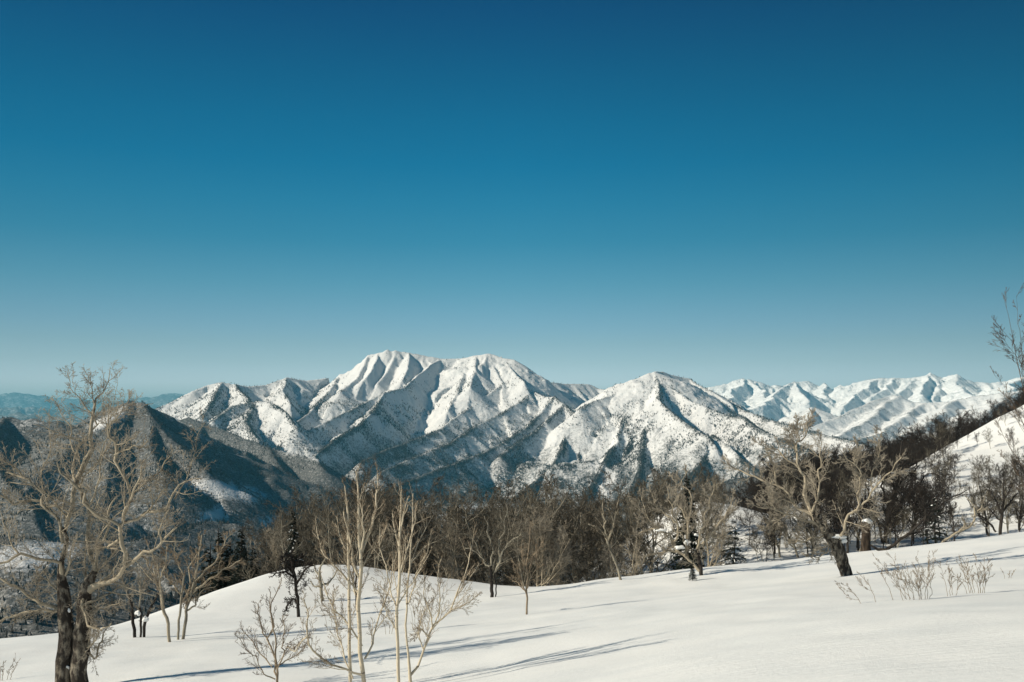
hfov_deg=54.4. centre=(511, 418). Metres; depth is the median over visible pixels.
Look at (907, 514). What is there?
bare tree
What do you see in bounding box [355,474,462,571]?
bare tree
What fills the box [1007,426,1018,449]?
dark tree
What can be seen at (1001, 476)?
dark tree
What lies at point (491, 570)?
bare tree
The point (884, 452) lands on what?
dark tree
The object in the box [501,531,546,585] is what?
bare tree
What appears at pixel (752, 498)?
dark tree
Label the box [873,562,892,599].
stalk
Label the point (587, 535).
bare tree
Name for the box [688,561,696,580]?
conifer tree
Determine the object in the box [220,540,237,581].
conifer tree
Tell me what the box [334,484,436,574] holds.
bare tree
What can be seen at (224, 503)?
valley hills
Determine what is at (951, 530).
bare tree
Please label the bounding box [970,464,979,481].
bare tree
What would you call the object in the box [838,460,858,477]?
dark tree
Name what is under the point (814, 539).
bare tree
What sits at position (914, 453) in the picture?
dark tree
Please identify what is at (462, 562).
bare tree
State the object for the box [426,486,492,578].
bare tree
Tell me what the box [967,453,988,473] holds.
dark tree
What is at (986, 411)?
dark tree
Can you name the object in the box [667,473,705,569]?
conifer tree
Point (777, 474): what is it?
dark tree
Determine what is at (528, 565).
bare tree
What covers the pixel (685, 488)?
bare tree
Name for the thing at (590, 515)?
bare tree
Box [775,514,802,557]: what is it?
bare tree
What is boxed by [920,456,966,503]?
bare tree
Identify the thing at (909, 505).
dark tree
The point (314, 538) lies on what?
bare tree
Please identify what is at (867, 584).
stalk
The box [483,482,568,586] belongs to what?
bare tree
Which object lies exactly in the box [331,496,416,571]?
bare tree
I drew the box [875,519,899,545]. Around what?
bare tree
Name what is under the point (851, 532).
dark tree
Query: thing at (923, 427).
dark tree
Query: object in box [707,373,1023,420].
mountain range
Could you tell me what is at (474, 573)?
bare tree
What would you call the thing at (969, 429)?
dark tree
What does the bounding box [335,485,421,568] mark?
bare tree
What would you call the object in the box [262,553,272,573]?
conifer tree
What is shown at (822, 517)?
dark tree
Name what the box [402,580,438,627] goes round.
bush
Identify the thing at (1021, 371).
bare tree
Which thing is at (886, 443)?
dark tree
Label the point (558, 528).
bare tree
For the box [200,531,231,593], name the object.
conifer tree
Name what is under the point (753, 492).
dark tree
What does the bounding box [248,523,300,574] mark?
bare tree
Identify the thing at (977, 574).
bush
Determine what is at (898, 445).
dark tree
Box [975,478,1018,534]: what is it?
dark tree
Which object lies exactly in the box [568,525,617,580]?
bare tree
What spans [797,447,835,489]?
dark tree
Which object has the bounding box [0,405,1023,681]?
snow slope
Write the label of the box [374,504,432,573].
bare tree
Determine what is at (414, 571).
bare tree
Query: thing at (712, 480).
bare tree
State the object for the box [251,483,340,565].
bare tree
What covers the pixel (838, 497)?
bare tree
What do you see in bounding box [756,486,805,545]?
bare tree
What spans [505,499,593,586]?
bare tree
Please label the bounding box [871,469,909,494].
dark tree
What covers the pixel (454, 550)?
bare tree
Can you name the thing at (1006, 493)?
dark tree
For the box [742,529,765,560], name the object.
bare tree
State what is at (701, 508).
bare tree
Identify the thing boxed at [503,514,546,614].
birch sapling
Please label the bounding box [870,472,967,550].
bare tree
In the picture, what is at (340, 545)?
bare tree
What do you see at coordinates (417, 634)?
birch tree
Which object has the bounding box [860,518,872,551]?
tree stump
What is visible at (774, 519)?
dark tree
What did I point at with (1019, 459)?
dark tree
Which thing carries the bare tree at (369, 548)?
on the snow slope
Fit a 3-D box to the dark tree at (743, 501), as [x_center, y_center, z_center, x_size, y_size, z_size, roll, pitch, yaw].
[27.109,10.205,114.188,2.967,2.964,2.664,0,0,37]
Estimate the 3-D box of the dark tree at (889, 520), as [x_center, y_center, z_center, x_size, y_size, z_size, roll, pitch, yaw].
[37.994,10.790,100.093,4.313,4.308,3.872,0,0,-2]
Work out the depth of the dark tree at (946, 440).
163.16 m
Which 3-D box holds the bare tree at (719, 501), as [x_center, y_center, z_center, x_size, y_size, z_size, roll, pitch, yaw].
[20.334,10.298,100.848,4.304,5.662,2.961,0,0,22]
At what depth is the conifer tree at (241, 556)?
96.81 m
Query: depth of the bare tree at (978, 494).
117.21 m
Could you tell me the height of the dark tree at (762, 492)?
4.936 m
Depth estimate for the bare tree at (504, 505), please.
92.37 m
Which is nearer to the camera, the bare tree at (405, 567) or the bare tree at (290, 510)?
the bare tree at (405, 567)
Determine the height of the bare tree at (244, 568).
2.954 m
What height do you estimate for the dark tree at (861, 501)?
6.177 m
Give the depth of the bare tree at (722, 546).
93.95 m
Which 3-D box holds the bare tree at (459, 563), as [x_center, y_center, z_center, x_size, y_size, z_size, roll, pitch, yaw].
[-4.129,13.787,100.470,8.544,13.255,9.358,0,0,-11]
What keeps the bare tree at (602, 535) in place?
on the snow slope
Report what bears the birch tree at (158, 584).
on the snow slope
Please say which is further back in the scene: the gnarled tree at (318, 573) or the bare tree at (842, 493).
the bare tree at (842, 493)
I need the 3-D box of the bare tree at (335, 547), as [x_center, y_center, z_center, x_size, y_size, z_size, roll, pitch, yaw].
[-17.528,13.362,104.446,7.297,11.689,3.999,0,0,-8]
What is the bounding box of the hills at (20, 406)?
[0,392,183,425]
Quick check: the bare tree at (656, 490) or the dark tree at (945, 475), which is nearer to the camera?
the bare tree at (656, 490)
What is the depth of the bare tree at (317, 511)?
96.08 m
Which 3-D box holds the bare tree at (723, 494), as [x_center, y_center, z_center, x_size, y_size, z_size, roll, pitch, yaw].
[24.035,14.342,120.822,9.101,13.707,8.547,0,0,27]
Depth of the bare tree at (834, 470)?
140.40 m
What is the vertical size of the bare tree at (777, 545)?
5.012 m
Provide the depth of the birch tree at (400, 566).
20.98 m
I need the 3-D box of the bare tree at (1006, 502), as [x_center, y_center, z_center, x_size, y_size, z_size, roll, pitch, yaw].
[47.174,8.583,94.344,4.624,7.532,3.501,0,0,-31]
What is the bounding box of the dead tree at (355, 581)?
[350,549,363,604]
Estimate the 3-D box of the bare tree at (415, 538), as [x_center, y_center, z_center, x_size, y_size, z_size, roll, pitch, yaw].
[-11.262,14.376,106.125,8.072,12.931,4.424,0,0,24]
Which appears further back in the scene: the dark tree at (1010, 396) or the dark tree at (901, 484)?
the dark tree at (1010, 396)
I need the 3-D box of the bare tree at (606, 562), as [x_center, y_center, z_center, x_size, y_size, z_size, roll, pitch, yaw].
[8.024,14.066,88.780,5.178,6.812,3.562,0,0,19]
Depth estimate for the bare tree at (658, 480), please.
117.75 m
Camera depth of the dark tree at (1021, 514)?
94.69 m
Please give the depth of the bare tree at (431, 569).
109.12 m
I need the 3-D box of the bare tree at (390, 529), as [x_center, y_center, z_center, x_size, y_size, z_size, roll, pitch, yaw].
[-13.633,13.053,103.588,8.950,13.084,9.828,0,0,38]
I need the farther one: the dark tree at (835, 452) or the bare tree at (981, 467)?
the dark tree at (835, 452)
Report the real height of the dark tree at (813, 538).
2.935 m
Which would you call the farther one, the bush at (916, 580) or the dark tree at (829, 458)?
the dark tree at (829, 458)
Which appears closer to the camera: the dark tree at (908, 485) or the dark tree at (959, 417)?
the dark tree at (908, 485)
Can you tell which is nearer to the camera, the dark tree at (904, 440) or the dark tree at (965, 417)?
the dark tree at (904, 440)
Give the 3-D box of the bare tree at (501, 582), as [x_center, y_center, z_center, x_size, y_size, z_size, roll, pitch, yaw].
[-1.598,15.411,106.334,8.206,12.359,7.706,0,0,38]
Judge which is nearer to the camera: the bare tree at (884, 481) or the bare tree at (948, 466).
the bare tree at (884, 481)
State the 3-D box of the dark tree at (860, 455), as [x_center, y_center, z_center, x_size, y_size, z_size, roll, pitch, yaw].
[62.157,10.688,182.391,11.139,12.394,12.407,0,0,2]
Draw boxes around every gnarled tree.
[269,549,315,616]
[308,558,336,600]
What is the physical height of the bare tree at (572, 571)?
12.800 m
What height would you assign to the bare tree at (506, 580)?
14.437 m
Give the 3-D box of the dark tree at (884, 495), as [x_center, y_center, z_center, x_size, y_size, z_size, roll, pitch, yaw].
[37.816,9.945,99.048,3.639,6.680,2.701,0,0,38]
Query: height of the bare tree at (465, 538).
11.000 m
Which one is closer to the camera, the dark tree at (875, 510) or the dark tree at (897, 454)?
the dark tree at (875, 510)
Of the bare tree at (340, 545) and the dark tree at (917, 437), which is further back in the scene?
the dark tree at (917, 437)
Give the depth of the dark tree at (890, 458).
149.04 m
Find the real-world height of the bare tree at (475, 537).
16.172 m
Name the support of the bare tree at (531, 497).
on the snow slope
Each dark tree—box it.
[727,478,766,513]
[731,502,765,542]
[734,453,816,506]
[737,495,754,508]
[740,474,782,503]
[741,461,801,506]
[743,477,764,511]
[744,479,763,509]
[748,465,788,498]
[748,481,782,513]
[751,486,783,553]
[761,495,789,556]
[761,527,777,558]
[771,458,800,504]
[773,487,844,554]
[777,457,806,503]
[784,451,826,501]
[793,454,819,497]
[793,482,826,509]
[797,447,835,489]
[801,506,829,544]
[803,506,852,543]
[807,459,842,490]
[807,530,818,550]
[808,473,856,528]
[814,447,864,484]
[819,470,844,512]
[820,444,852,487]
[824,467,847,486]
[824,467,852,508]
[828,439,864,472]
[832,490,860,552]
[834,516,860,546]
[837,452,884,493]
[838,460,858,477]
[840,435,876,475]
[840,499,855,543]
[841,443,877,474]
[843,472,881,550]
[844,449,862,475]
[844,470,869,518]
[847,462,870,504]
[850,494,875,547]
[855,490,883,540]
[856,436,944,542]
[857,456,878,480]
[862,438,890,470]
[862,446,888,475]
[866,429,897,461]
[866,437,908,466]
[867,460,892,486]
[867,492,903,547]
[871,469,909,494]
[874,506,906,543]
[875,460,909,497]
[875,478,947,545]
[875,488,909,547]
[880,442,892,470]
[886,453,895,470]
[887,446,926,466]
[890,439,922,466]
[891,421,925,468]
[891,442,914,464]
[891,447,904,469]
[896,430,918,464]
[896,481,933,537]
[901,444,924,467]
[901,471,921,506]
[901,487,928,543]
[901,509,937,544]
[903,455,957,543]
[904,414,932,457]
[905,424,930,461]
[905,427,923,457]
[908,439,921,458]
[911,424,949,456]
[915,445,943,470]
[916,441,932,460]
[918,415,948,453]
[920,437,949,461]
[924,462,954,521]
[924,479,943,536]
[925,409,955,443]
[928,461,939,481]
[928,477,972,540]
[931,431,959,451]
[932,415,952,445]
[935,451,957,486]
[938,441,954,461]
[941,452,966,480]
[948,405,976,435]
[949,408,969,440]
[949,418,963,439]
[960,409,993,435]
[961,423,974,435]
[963,418,983,431]
[966,486,999,535]
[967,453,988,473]
[969,414,989,428]
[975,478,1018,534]
[980,462,1016,495]
[982,404,1000,421]
[986,399,997,419]
[988,399,1019,420]
[988,478,1023,523]
[990,400,1007,417]
[992,388,1019,414]
[997,399,1021,416]
[999,465,1023,502]
[1004,458,1023,480]
[1005,484,1023,531]
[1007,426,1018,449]
[1010,453,1023,486]
[1012,495,1023,530]
[1014,385,1023,406]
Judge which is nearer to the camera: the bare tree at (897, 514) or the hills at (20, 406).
the bare tree at (897, 514)
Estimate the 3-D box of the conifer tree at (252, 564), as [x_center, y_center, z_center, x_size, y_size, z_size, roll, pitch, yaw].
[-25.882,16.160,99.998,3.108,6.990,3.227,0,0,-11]
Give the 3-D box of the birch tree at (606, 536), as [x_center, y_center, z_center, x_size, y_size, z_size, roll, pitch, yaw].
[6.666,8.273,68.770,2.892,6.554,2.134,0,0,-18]
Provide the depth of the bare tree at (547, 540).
87.19 m
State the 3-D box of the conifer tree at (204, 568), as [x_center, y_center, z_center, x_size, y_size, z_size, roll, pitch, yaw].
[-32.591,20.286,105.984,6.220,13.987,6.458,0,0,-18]
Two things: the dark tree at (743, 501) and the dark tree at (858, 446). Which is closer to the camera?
the dark tree at (743, 501)
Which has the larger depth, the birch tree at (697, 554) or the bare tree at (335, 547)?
the bare tree at (335, 547)
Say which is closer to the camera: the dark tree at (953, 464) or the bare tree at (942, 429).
the dark tree at (953, 464)
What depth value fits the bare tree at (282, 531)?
88.99 m
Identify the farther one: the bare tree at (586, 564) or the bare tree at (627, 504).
the bare tree at (627, 504)
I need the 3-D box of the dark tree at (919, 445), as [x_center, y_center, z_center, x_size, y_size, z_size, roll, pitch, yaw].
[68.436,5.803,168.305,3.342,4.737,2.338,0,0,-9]
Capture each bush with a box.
[0,654,20,680]
[309,574,364,630]
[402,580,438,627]
[873,547,937,599]
[935,560,962,595]
[950,553,994,592]
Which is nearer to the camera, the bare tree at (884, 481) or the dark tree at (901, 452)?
the bare tree at (884, 481)
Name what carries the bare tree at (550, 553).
on the snow slope
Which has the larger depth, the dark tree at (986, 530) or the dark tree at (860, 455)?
the dark tree at (860, 455)
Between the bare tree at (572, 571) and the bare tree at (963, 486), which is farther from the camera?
the bare tree at (963, 486)
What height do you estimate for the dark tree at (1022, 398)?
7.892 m
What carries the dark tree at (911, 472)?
on the snow slope
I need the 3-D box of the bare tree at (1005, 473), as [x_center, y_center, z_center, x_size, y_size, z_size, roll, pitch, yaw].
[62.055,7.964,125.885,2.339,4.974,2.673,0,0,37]
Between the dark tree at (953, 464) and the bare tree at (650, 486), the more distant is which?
the dark tree at (953, 464)
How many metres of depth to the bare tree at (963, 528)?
75.91 m
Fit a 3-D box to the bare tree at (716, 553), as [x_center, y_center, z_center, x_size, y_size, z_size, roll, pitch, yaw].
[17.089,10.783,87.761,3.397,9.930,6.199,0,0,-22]
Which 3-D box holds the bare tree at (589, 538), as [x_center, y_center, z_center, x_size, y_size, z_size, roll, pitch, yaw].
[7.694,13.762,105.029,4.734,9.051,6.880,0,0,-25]
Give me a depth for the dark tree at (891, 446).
189.49 m
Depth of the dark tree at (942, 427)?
190.63 m
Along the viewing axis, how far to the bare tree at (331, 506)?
102.75 m
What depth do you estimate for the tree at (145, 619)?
48.26 m
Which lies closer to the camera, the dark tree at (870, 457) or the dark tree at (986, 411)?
the dark tree at (870, 457)
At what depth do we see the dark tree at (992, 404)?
185.08 m
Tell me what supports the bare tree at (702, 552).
on the snow slope
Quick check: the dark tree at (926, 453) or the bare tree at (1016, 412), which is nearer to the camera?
the dark tree at (926, 453)
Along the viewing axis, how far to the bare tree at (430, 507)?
89.32 m
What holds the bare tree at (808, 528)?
on the snow slope
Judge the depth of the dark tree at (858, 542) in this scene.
98.09 m
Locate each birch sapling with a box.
[234,574,309,681]
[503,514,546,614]
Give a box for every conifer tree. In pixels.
[191,544,215,599]
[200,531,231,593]
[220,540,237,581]
[226,526,253,586]
[244,548,260,580]
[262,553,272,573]
[280,509,302,567]
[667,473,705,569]
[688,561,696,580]
[718,516,746,565]
[920,495,952,544]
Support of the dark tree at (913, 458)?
on the snow slope
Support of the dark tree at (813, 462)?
on the snow slope
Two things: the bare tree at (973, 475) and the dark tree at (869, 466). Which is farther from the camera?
the dark tree at (869, 466)
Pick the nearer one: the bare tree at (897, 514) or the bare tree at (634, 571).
the bare tree at (634, 571)
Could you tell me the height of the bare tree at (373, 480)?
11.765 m
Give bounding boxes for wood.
[0,352,874,638]
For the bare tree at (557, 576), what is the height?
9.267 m
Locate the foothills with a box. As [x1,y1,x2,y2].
[777,390,1023,446]
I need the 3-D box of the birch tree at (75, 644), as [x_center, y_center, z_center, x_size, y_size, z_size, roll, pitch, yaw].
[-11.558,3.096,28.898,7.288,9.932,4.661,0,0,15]
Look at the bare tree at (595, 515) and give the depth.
110.03 m
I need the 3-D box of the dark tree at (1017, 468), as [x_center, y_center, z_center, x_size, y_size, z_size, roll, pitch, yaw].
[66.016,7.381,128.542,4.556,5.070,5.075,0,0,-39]
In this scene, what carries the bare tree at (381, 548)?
on the snow slope
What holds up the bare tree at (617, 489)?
on the snow slope
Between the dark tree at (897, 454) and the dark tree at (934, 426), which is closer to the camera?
the dark tree at (897, 454)
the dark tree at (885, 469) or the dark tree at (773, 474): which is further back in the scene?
the dark tree at (773, 474)
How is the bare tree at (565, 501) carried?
on the snow slope
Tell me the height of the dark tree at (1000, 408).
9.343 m
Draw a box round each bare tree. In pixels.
[220,518,313,571]
[225,507,300,578]
[233,559,254,580]
[245,513,303,570]
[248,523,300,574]
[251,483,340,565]
[256,493,344,569]
[267,505,322,569]
[268,507,308,566]
[288,501,345,565]
[291,507,331,564]
[301,485,345,564]
[305,507,356,564]
[316,495,368,564]
[324,465,399,565]
[324,487,397,570]
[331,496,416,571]
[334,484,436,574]
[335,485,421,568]
[337,485,403,567]
[338,453,399,565]
[345,480,440,569]
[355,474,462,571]
[358,511,404,568]
[365,494,439,575]
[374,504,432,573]
[376,511,406,566]
[378,495,439,572]
[397,518,446,574]
[402,491,457,572]
[412,523,487,582]
[417,513,477,581]
[418,480,502,578]
[420,506,476,578]
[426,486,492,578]
[428,492,506,580]
[433,516,478,579]
[433,519,489,579]
[440,496,514,585]
[445,481,520,584]
[456,508,515,585]
[457,526,503,582]
[458,490,536,583]
[460,503,525,596]
[470,486,564,585]
[475,475,565,584]
[479,480,579,586]
[479,505,550,586]
[480,471,602,585]
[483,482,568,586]
[484,529,547,585]
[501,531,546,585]
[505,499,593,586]
[512,513,586,586]
[516,491,576,586]
[517,510,588,585]
[525,508,587,586]
[545,520,572,584]
[548,493,615,582]
[548,493,624,584]
[550,486,598,579]
[554,490,619,582]
[565,487,608,562]
[567,531,608,581]
[568,486,623,569]
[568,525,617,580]
[573,492,627,583]
[573,511,610,581]
[577,509,635,578]
[577,537,629,581]
[584,467,683,574]
[589,517,634,577]
[593,487,670,577]
[604,470,689,571]
[614,495,678,575]
[614,521,645,575]
[618,489,646,535]
[625,470,676,520]
[625,470,691,518]
[643,466,675,507]
[647,470,745,566]
[669,501,732,566]
[672,470,703,522]
[675,484,735,566]
[691,463,721,501]
[692,483,730,502]
[695,474,737,526]
[705,471,719,496]
[705,493,731,542]
[710,474,726,493]
[710,510,731,565]
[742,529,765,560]
[745,530,760,559]
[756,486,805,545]
[756,512,784,557]
[760,506,791,559]
[774,464,809,523]
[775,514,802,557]
[792,503,823,552]
[793,499,832,534]
[806,526,824,554]
[823,494,850,530]
[826,465,843,477]
[826,468,853,519]
[832,482,852,501]
[852,507,889,551]
[863,479,906,518]
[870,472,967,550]
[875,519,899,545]
[877,502,907,544]
[890,503,919,547]
[915,447,943,478]
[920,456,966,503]
[922,419,956,454]
[940,501,964,537]
[941,492,989,542]
[955,480,967,491]
[965,469,989,511]
[968,478,1007,536]
[970,455,1013,491]
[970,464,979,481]
[970,485,992,507]
[982,427,992,448]
[987,472,1023,532]
[988,283,1023,491]
[994,462,1011,498]
[1000,446,1021,474]
[1011,405,1023,420]
[1011,484,1023,523]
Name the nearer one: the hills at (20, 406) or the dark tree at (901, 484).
the dark tree at (901, 484)
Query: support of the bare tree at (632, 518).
on the snow slope
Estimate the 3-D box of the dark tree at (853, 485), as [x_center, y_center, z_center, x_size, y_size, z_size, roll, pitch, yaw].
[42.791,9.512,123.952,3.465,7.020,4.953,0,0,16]
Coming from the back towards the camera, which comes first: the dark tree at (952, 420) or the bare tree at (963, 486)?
the dark tree at (952, 420)
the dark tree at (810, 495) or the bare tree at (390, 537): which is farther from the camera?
the dark tree at (810, 495)
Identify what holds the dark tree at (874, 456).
on the snow slope
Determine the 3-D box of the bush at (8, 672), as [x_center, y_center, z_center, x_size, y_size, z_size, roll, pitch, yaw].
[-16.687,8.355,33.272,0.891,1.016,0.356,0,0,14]
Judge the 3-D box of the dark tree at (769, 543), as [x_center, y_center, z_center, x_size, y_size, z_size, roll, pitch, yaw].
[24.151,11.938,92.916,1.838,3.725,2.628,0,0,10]
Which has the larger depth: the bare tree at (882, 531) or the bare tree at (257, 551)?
the bare tree at (257, 551)
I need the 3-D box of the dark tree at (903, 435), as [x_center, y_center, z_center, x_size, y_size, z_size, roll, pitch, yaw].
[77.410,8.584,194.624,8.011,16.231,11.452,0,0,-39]
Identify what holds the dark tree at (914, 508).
on the snow slope
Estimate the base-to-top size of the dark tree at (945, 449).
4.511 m
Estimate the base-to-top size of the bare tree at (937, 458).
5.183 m
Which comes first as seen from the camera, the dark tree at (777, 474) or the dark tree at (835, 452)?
the dark tree at (777, 474)
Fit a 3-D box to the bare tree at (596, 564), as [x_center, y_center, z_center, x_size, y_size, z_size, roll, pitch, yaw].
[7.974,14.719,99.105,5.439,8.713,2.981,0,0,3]
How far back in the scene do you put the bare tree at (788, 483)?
104.57 m
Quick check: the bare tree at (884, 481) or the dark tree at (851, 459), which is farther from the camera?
the dark tree at (851, 459)
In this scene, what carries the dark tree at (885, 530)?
on the snow slope
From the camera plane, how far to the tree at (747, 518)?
99.09 m
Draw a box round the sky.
[0,0,1023,401]
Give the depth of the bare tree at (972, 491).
119.91 m
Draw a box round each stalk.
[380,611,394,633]
[835,581,859,601]
[855,572,875,601]
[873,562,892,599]
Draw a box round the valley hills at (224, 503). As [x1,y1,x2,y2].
[0,401,843,637]
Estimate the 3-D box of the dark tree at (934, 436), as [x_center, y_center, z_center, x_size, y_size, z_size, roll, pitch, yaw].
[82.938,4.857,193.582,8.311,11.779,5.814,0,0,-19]
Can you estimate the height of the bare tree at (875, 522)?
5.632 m
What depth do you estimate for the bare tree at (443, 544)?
114.17 m
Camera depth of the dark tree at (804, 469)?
157.85 m
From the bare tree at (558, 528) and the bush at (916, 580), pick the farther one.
the bare tree at (558, 528)
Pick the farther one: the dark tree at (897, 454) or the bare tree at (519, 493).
the dark tree at (897, 454)
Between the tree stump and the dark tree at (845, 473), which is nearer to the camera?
the tree stump
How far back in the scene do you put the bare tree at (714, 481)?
111.51 m
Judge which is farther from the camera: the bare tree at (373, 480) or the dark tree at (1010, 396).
the dark tree at (1010, 396)
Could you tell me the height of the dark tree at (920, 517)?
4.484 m
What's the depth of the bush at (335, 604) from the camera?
46.28 m
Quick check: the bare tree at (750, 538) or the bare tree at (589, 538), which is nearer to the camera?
the bare tree at (750, 538)
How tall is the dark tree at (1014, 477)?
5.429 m
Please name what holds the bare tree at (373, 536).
on the snow slope
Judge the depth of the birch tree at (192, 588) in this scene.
45.76 m
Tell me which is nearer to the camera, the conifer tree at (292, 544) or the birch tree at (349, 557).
the birch tree at (349, 557)
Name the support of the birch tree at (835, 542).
on the snow slope
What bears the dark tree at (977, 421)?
on the snow slope
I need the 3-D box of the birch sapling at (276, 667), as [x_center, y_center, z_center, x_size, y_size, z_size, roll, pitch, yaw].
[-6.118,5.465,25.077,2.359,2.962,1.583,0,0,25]
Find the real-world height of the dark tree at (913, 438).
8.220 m
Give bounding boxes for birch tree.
[0,360,215,681]
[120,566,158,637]
[137,538,173,641]
[160,529,246,639]
[285,461,406,681]
[368,477,434,681]
[394,480,486,681]
[586,494,626,579]
[628,464,741,575]
[719,408,916,575]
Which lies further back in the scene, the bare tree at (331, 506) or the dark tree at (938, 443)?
the dark tree at (938, 443)
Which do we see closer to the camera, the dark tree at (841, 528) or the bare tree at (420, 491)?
the dark tree at (841, 528)
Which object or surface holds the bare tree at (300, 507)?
on the snow slope
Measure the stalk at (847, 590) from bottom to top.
0.764 m
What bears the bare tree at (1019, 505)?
on the snow slope
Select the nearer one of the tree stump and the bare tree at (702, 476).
the tree stump
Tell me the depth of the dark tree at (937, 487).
93.93 m
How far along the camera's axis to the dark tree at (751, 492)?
109.54 m
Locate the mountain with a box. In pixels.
[156,350,873,525]
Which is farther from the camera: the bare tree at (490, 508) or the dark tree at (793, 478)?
the dark tree at (793, 478)
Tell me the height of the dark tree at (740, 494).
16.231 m
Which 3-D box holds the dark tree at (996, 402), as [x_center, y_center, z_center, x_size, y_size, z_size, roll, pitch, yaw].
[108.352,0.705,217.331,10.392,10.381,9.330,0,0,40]
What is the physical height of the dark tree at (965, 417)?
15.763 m
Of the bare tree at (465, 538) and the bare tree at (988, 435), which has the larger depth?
the bare tree at (988, 435)
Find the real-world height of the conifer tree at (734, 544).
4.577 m
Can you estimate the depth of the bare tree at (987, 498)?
100.46 m
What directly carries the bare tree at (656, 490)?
on the snow slope
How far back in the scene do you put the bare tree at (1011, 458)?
138.34 m
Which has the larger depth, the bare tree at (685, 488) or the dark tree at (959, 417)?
the dark tree at (959, 417)
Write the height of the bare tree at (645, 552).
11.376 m
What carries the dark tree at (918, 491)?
on the snow slope
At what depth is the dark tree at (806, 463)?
162.86 m
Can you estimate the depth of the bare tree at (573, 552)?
116.06 m
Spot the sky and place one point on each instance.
(601, 194)
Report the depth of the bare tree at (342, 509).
94.03 m
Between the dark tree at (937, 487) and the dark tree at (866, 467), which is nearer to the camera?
the dark tree at (937, 487)
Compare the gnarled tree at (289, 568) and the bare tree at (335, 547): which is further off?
the bare tree at (335, 547)
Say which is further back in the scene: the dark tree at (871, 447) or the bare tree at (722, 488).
the dark tree at (871, 447)
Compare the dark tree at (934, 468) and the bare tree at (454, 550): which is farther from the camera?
the dark tree at (934, 468)
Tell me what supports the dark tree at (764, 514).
on the snow slope
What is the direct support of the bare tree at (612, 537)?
on the snow slope
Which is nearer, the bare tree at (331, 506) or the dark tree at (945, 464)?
the bare tree at (331, 506)
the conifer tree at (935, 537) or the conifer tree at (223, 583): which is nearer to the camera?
the conifer tree at (935, 537)
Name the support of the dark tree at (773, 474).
on the snow slope
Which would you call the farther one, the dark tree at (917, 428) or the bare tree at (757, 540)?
the dark tree at (917, 428)
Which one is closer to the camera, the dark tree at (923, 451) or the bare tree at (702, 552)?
the bare tree at (702, 552)
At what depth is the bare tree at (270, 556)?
102.80 m
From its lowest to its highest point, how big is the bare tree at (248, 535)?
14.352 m
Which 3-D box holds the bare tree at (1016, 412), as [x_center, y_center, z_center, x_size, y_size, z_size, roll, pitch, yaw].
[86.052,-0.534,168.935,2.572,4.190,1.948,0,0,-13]
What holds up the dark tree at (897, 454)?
on the snow slope
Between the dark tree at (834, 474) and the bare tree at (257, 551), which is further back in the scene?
the dark tree at (834, 474)
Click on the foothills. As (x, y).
(889, 413)
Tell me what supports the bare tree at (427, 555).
on the snow slope
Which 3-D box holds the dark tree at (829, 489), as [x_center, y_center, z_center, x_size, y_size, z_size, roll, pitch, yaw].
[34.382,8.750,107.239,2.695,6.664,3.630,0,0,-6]
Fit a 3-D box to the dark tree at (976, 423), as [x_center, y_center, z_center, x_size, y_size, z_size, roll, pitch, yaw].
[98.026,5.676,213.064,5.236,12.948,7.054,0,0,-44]
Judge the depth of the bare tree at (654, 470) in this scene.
110.13 m
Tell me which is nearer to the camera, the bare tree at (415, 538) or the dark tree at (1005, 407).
the bare tree at (415, 538)
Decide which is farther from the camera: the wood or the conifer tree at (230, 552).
the wood
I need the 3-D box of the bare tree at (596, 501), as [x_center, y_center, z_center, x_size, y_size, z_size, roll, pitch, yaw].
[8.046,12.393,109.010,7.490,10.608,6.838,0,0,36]
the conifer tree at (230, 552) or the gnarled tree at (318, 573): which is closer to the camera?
the gnarled tree at (318, 573)
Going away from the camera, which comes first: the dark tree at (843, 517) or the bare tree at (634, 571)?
the bare tree at (634, 571)
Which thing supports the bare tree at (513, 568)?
on the snow slope
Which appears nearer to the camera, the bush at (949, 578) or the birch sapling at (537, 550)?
the bush at (949, 578)
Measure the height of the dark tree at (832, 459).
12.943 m
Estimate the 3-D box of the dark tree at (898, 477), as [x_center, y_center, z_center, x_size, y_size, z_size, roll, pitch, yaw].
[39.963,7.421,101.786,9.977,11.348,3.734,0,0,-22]
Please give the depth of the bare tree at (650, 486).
116.14 m
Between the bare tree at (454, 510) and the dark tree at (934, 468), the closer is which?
the bare tree at (454, 510)
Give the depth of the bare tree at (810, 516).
97.99 m
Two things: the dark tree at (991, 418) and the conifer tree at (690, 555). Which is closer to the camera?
the conifer tree at (690, 555)
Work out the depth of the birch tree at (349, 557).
22.54 m
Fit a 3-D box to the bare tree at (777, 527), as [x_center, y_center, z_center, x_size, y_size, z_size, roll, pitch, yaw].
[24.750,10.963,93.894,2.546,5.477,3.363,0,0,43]
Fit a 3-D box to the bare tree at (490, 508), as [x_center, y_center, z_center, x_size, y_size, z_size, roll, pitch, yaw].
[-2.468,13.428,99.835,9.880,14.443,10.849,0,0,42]
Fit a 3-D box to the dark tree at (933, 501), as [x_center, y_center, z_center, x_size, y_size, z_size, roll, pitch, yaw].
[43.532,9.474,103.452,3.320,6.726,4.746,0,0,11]
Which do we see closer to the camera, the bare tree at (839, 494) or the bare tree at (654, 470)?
the bare tree at (839, 494)
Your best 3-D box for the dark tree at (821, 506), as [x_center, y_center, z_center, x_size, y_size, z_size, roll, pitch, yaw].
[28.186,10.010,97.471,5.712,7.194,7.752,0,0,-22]
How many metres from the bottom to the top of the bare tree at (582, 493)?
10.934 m
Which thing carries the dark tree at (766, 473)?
on the snow slope
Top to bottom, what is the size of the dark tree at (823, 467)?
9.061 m

